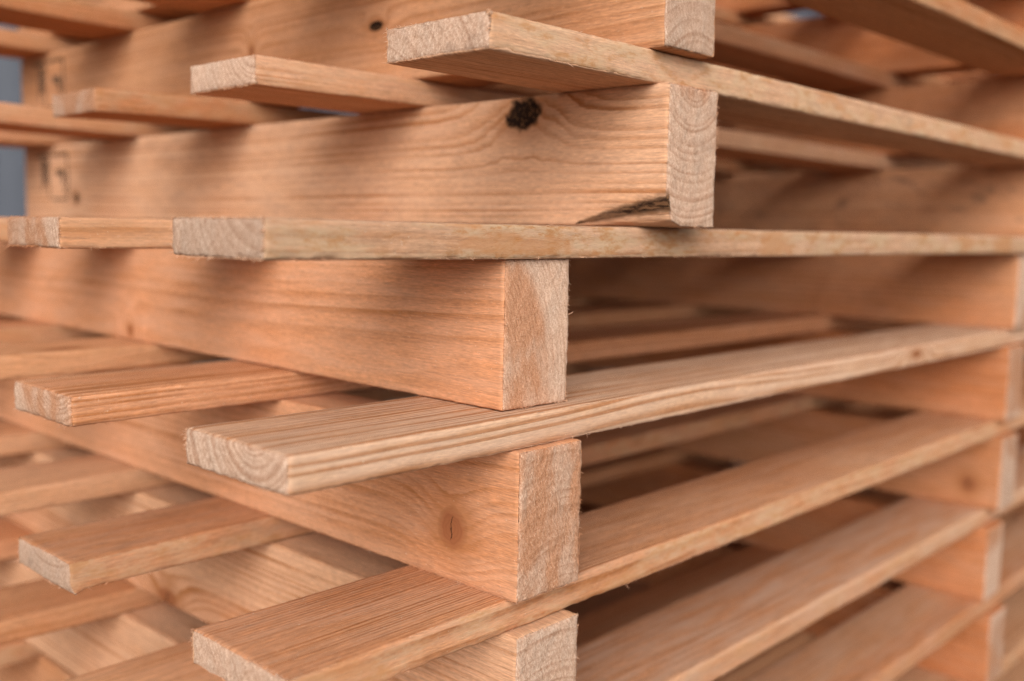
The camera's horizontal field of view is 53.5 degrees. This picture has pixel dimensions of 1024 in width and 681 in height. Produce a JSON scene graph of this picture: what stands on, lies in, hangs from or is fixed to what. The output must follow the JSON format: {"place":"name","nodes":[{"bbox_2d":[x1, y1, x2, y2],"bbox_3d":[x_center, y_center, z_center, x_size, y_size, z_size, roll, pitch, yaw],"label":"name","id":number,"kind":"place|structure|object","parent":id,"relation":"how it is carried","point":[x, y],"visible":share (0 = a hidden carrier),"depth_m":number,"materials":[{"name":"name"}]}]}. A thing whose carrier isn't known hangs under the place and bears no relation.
{"place":"outdoors","nodes":[
{"label":"outdoors","id":0,"kind":"place"},
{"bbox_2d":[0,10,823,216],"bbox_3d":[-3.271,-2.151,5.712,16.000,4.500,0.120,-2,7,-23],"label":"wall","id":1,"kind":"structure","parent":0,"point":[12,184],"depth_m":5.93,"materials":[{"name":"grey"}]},
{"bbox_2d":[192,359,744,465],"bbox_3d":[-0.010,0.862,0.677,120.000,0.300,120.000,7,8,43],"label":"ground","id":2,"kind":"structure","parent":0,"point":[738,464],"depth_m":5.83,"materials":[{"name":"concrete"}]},
{"bbox_2d":[997,656,1023,680],"bbox_3d":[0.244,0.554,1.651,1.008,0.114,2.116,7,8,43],"label":"pallet","id":3,"kind":"object","parent":2,"relation":"on","point":[1015,672],"depth_m":1.58,"materials":[{"name":"brown wood"}]},
{"bbox_2d":[564,461,1023,680],"bbox_3d":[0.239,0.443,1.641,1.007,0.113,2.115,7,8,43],"label":"pallet","id":4,"kind":"object","parent":3,"relation":"on","point":[1013,645],"visible":0.06,"depth_m":1.43,"materials":[{"name":"brown wood"}]},
{"bbox_2d":[0,456,1023,680],"bbox_3d":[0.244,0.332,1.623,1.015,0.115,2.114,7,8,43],"label":"pallet","id":5,"kind":"object","parent":4,"relation":"on","point":[889,630],"visible":0.16,"depth_m":1.23,"materials":[{"name":"brown wood"}]},
{"bbox_2d":[0,401,1023,680],"bbox_3d":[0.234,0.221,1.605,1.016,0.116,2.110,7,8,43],"label":"pallet","id":6,"kind":"object","parent":5,"relation":"on","point":[838,553],"visible":0.34,"depth_m":0.97,"materials":[{"name":"brown wood"}]},
{"bbox_2d":[0,364,1023,680],"bbox_3d":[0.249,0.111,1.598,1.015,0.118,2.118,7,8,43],"label":"pallet","id":7,"kind":"object","parent":6,"relation":"on","point":[266,596],"visible":0.53,"depth_m":0.78,"materials":[{"name":"brown wood"}]},
{"bbox_2d":[0,296,1023,603],"bbox_3d":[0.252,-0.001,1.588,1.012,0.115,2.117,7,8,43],"label":"pallet","id":8,"kind":"object","parent":7,"relation":"on","point":[486,500],"visible":0.76,"depth_m":0.72,"materials":[{"name":"brown wood"}]},
{"bbox_2d":[0,215,1023,410],"bbox_3d":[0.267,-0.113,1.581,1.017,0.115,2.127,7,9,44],"label":"pallet","id":9,"kind":"object","parent":8,"relation":"on","point":[471,314],"visible":1,"depth_m":0.75,"materials":[{"name":"brown wood"}]},
{"bbox_2d":[0,8,1023,236],"bbox_3d":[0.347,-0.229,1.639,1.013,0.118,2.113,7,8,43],"label":"pallet","id":10,"kind":"object","parent":9,"relation":"on","point":[612,133],"visible":0.92,"depth_m":0.84,"materials":[{"name":"brown wood"}]},
{"bbox_2d":[0,0,1023,170],"bbox_3d":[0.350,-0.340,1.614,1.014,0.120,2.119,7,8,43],"label":"pallet","id":11,"kind":"object","parent":10,"relation":"on","point":[131,50],"visible":0.52,"depth_m":1.04,"materials":[{"name":"brown wood"}]},
{"bbox_2d":[18,0,1023,92],"bbox_3d":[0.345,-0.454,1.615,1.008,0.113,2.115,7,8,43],"label":"pallet","id":12,"kind":"object","parent":11,"relation":"on","point":[836,38],"visible":0.1,"depth_m":1.43,"materials":[{"name":"brown wood"}]},
{"bbox_2d":[716,0,999,82],"bbox_3d":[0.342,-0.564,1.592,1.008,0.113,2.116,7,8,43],"label":"pallet","id":13,"kind":"object","parent":12,"relation":"on","point":[770,11],"visible":0.05,"depth_m":1.56,"materials":[{"name":"brown wood"}]}
]}

